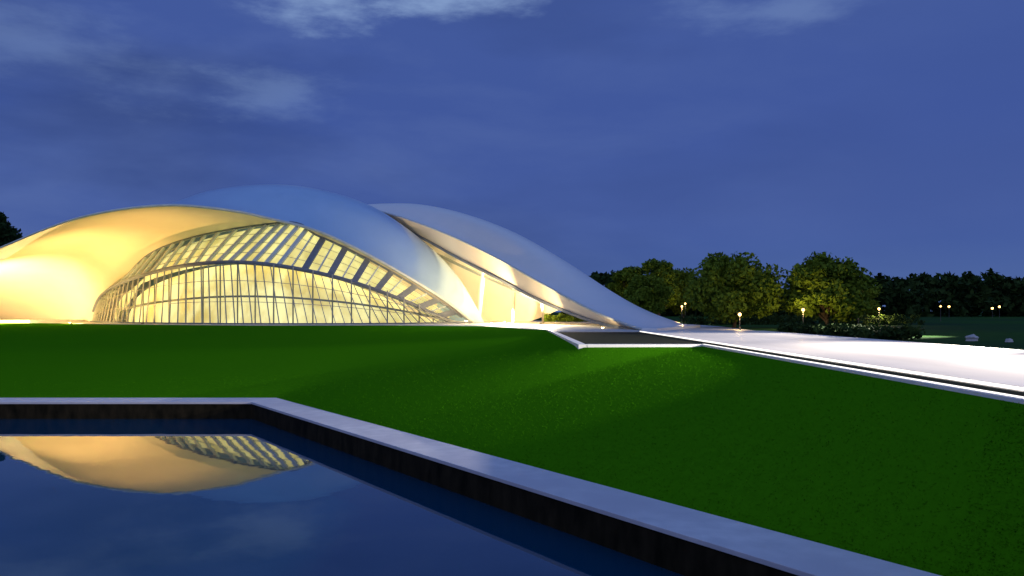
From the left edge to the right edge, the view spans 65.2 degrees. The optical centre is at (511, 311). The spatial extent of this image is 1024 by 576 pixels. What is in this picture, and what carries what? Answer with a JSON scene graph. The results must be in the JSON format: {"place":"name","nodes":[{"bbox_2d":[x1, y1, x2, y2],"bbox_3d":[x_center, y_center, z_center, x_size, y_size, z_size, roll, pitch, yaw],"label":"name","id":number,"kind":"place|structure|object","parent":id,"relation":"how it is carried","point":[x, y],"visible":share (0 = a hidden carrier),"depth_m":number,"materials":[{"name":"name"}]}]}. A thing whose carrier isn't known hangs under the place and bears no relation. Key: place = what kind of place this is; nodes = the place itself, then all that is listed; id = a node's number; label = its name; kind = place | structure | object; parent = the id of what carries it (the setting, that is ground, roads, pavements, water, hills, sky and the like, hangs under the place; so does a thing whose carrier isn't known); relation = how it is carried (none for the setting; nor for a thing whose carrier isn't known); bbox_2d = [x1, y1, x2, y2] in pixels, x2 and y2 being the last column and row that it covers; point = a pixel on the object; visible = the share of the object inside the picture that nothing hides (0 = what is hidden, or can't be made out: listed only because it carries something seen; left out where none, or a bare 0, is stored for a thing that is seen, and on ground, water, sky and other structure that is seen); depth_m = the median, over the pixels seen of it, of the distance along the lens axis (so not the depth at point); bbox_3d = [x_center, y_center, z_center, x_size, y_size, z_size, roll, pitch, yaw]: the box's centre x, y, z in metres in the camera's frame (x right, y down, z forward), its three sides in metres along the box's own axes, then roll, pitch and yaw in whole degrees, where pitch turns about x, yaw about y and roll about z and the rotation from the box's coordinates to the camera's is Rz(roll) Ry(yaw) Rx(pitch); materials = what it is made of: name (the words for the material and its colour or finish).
{"place":"outdoors","nodes":[
{"label":"outdoors","id":0,"kind":"place"},
{"bbox_2d":[0,319,82,322],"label":"terrace path","id":1,"kind":"structure","parent":0,"point":[34,320],"depth_m":118.54,"materials":[{"name":"concrete"}]},
{"bbox_2d":[0,419,682,575],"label":"water","id":2,"kind":"structure","parent":0,"point":[165,497],"depth_m":17.78,"materials":[{"name":"blue liquid"}]},
{"bbox_2d":[33,320,753,331],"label":"plaza","id":3,"kind":"structure","parent":0,"point":[566,325],"depth_m":91.85,"materials":[{"name":"concrete"}]},
{"bbox_2d":[92,260,448,321],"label":"ring beam","id":4,"kind":"structure","parent":3,"relation":"on","point":[283,266],"depth_m":104.12,"materials":[{"name":"grey metal"}]},
{"bbox_2d":[100,273,130,308],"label":"glass","id":5,"kind":"object","parent":4,"relation":"on","point":[110,294],"visible":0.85,"depth_m":120.83,"materials":[{"name":"glass"}]},
{"bbox_2d":[92,264,458,322],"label":"mullions","id":6,"kind":"object","parent":3,"relation":"on","point":[96,312],"visible":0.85,"depth_m":102.79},
{"bbox_2d":[97,221,461,319],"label":"head beam","id":7,"kind":"structure","parent":3,"relation":"on","point":[275,223],"depth_m":108.78,"materials":[{"name":"grey metal"}]},
{"bbox_2d":[98,223,455,316],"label":"louvre fins","id":8,"kind":"object","parent":7,"relation":"attached to","point":[259,243],"depth_m":105.36,"materials":[{"name":"grey metal"}]},
{"bbox_2d":[100,232,457,319],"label":"transoms","id":9,"kind":"object","parent":7,"relation":"on","point":[290,257],"visible":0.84,"depth_m":106.69,"materials":[{"name":"grey metal"}]},
{"bbox_2d":[116,264,445,322],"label":"interior columns","id":10,"kind":"structure","parent":3,"relation":"on","point":[255,296],"depth_m":103.19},
{"bbox_2d":[90,321,471,323],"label":"base beam","id":11,"kind":"structure","parent":3,"relation":"on","point":[278,323],"depth_m":101.64,"materials":[{"name":"grey metal"}]},
{"bbox_2d":[115,225,448,319],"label":"screen","id":12,"kind":"object","parent":3,"relation":"on","point":[318,260],"visible":0.45,"depth_m":108.22,"materials":[{"name":"beige"}]},
{"bbox_2d":[128,265,436,322],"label":"screen","id":13,"kind":"object","parent":3,"relation":"on","point":[301,316],"visible":0.55,"depth_m":106.34,"materials":[{"name":"beige"}]},
{"bbox_2d":[69,321,604,328],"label":"floodlight housings","id":14,"kind":"object","parent":3,"relation":"on","point":[465,321],"visible":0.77,"depth_m":97.20,"materials":[{"name":"metal"}]},
{"bbox_2d":[364,239,556,320],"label":"wing shell vault","id":15,"kind":"object","parent":3,"relation":"on","point":[497,303],"visible":0.06,"depth_m":131.21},
{"bbox_2d":[478,272,543,322],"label":"buttress fins","id":16,"kind":"object","parent":3,"relation":"on","point":[481,291],"visible":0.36,"depth_m":115.89,"materials":[{"name":"white concrete"}]},
{"bbox_2d":[368,203,683,327],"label":"wing shell","id":17,"kind":"object","parent":3,"relation":"on","point":[536,261],"visible":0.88,"depth_m":97.68},
{"bbox_2d":[437,253,554,308],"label":"wing rib","id":18,"kind":"object","parent":17,"relation":"attached to","point":[476,273],"visible":0.39,"depth_m":115.15,"materials":[{"name":"white concrete"}]},
{"bbox_2d":[380,210,641,329],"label":"wing edge","id":19,"kind":"object","parent":17,"relation":"attached to","point":[576,302],"visible":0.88,"depth_m":92.88,"materials":[{"name":"white concrete"}]},
{"bbox_2d":[385,213,637,329],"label":"wing shell lip","id":20,"kind":"object","parent":17,"relation":"attached to","point":[487,263],"visible":0.77,"depth_m":102.84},
{"bbox_2d":[410,230,636,329],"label":"wing beam","id":21,"kind":"structure","parent":17,"relation":"attached to","point":[528,294],"depth_m":96.37,"materials":[{"name":"grey concrete"}]},
{"bbox_2d":[544,313,587,321],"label":"hedge","id":22,"kind":"object","parent":3,"relation":"on","point":[559,317],"visible":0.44,"depth_m":122.63,"materials":[{"name":"green plant"}]},
{"bbox_2d":[737,312,742,329],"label":"street lamp","id":23,"kind":"object","parent":3,"relation":"on","point":[739,313],"visible":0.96,"depth_m":68.45,"materials":[{"name":"metal"}]},
{"bbox_2d":[0,398,940,575],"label":"reflecting pool","id":24,"kind":"structure","parent":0,"point":[682,540],"depth_m":17.25,"materials":[{"name":"concrete"}]},
{"bbox_2d":[0,323,1023,575],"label":"lawn","id":25,"kind":"structure","parent":0,"point":[36,359],"depth_m":21.51,"materials":[{"name":"green plant"}]},
{"bbox_2d":[0,0,1023,311],"label":"sky","id":26,"kind":"structure","parent":0,"point":[887,136],"materials":[{"name":"blue"}]},
{"bbox_2d":[553,330,638,331],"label":"basin paving","id":27,"kind":"structure","parent":0,"point":[595,331],"depth_m":62.36,"materials":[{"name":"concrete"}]},
{"bbox_2d":[642,324,699,330],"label":"wing foot","id":28,"kind":"object","parent":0,"point":[673,327],"visible":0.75,"depth_m":68.42},
{"bbox_2d":[532,312,1023,349],"bbox_3d":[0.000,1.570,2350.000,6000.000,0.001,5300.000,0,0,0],"label":"ground","id":29,"kind":"structure","parent":0,"point":[993,332],"depth_m":76.12,"materials":[{"name":"green plant"}]},
{"bbox_2d":[0,212,22,246],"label":"deciduous tree","id":30,"kind":"object","parent":29,"relation":"on","point":[9,233],"visible":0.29,"depth_m":149.34,"materials":[{"name":"green plant"}]},
{"bbox_2d":[0,184,484,322],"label":"roof shell","id":31,"kind":"object","parent":29,"relation":"on","point":[377,233],"visible":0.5,"depth_m":110.28},
{"bbox_2d":[0,207,468,321],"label":"roof shell soffit","id":32,"kind":"structure","parent":31,"relation":"attached to","point":[75,269],"depth_m":113.70,"materials":[{"name":"white paint"}]},
{"bbox_2d":[0,204,473,322],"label":"roof shell edge","id":33,"kind":"object","parent":31,"relation":"attached to","point":[293,224],"visible":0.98,"depth_m":102.62,"materials":[{"name":"white concrete"}]},
{"bbox_2d":[546,329,586,348],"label":"kerb","id":34,"kind":"structure","parent":29,"relation":"on","point":[577,344],"depth_m":42.76,"materials":[{"name":"white concrete"}]},
{"bbox_2d":[605,266,651,297],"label":"deciduous tree","id":35,"kind":"object","parent":29,"relation":"on","point":[622,277],"visible":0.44,"depth_m":138.85,"materials":[{"name":"green plant"}]},
{"bbox_2d":[558,332,724,345],"bbox_3d":[6.605,1.562,49.405,6.590,0.008,25.190,0,0,0],"label":"basin bed","id":36,"kind":"object","parent":29,"relation":"on","point":[614,338],"visible":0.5,"depth_m":47.03,"materials":[{"name":"stone"}]},
{"bbox_2d":[587,344,701,346],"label":"kerb","id":37,"kind":"structure","parent":29,"relation":"on","point":[643,345],"depth_m":36.20,"materials":[{"name":"white concrete"}]},
{"bbox_2d":[624,273,674,313],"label":"deciduous tree","id":38,"kind":"object","parent":29,"relation":"on","point":[639,292],"visible":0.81,"depth_m":102.65,"materials":[{"name":"green plant"}]},
{"bbox_2d":[641,258,680,315],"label":"deciduous tree","id":39,"kind":"object","parent":29,"relation":"on","point":[664,270],"visible":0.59,"depth_m":140.09,"materials":[{"name":"green plant"}]},
{"bbox_2d":[668,267,697,319],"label":"deciduous tree","id":40,"kind":"object","parent":29,"relation":"on","point":[682,279],"visible":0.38,"depth_m":148.35,"materials":[{"name":"green plant"}]},
{"bbox_2d":[682,251,788,327],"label":"deciduous tree","id":41,"kind":"object","parent":29,"relation":"on","point":[719,294],"visible":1,"depth_m":76.62,"materials":[{"name":"green plant"}]},
{"bbox_2d":[560,267,1023,316],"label":"distant trees","id":42,"kind":"object","parent":29,"relation":"on","point":[969,293],"visible":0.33,"depth_m":263.45,"materials":[{"name":"green plant"}]},
{"bbox_2d":[678,313,924,324],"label":"hedge","id":43,"kind":"object","parent":29,"relation":"on","point":[898,319],"visible":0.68,"depth_m":97.03,"materials":[{"name":"green plant"}]},
{"bbox_2d":[788,303,821,320],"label":"deciduous tree","id":44,"kind":"object","parent":29,"relation":"on","point":[807,314],"visible":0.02,"depth_m":109.07,"materials":[{"name":"green plant"}]},
{"bbox_2d":[781,251,878,324],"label":"deciduous tree","id":45,"kind":"object","parent":29,"relation":"on","point":[828,283],"visible":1,"depth_m":74.03,"materials":[{"name":"green plant"}]},
{"bbox_2d":[640,331,1023,397],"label":"kerb","id":46,"kind":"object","parent":29,"relation":"on","point":[955,378],"visible":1,"depth_m":20.10,"materials":[{"name":"white concrete"}]},
{"bbox_2d":[642,331,1023,391],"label":"walkway","id":47,"kind":"structure","parent":29,"relation":"on","point":[997,365],"depth_m":28.64,"materials":[{"name":"concrete"}]},
{"bbox_2d":[776,321,925,340],"bbox_3d":[21.469,1.260,52.947,2.941,1.271,18.880,0,0,0],"label":"hedge","id":48,"kind":"object","parent":29,"relation":"on","point":[902,332],"visible":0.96,"depth_m":48.19,"materials":[{"name":"green plant"}]},
{"bbox_2d":[701,344,1023,403],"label":"kerb","id":49,"kind":"structure","parent":29,"relation":"on","point":[967,391],"depth_m":17.85,"materials":[{"name":"white concrete"}]},
{"bbox_2d":[854,281,883,317],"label":"deciduous tree","id":50,"kind":"object","parent":29,"relation":"on","point":[872,293],"visible":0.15,"depth_m":115.74,"materials":[{"name":"green plant"}]},
{"bbox_2d":[721,346,1023,396],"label":"channel bed","id":51,"kind":"object","parent":29,"relation":"on","point":[935,380],"visible":0.56,"depth_m":19.63,"materials":[{"name":"stone"}]},
{"bbox_2d":[965,334,978,340],"bbox_3d":[24.867,1.426,43.300,0.675,0.484,0.607,0,0,0],"label":"boulder","id":52,"kind":"object","parent":29,"relation":"on","point":[973,337],"visible":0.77,"depth_m":43.13,"materials":[{"name":"stone"}]},
{"bbox_2d":[1005,338,1012,342],"bbox_3d":[25.581,1.500,41.200,0.395,0.294,0.334,0,0,0],"label":"boulder","id":53,"kind":"object","parent":29,"relation":"on","point":[1009,340],"visible":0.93,"depth_m":41.10,"materials":[{"name":"stone"}]}
]}

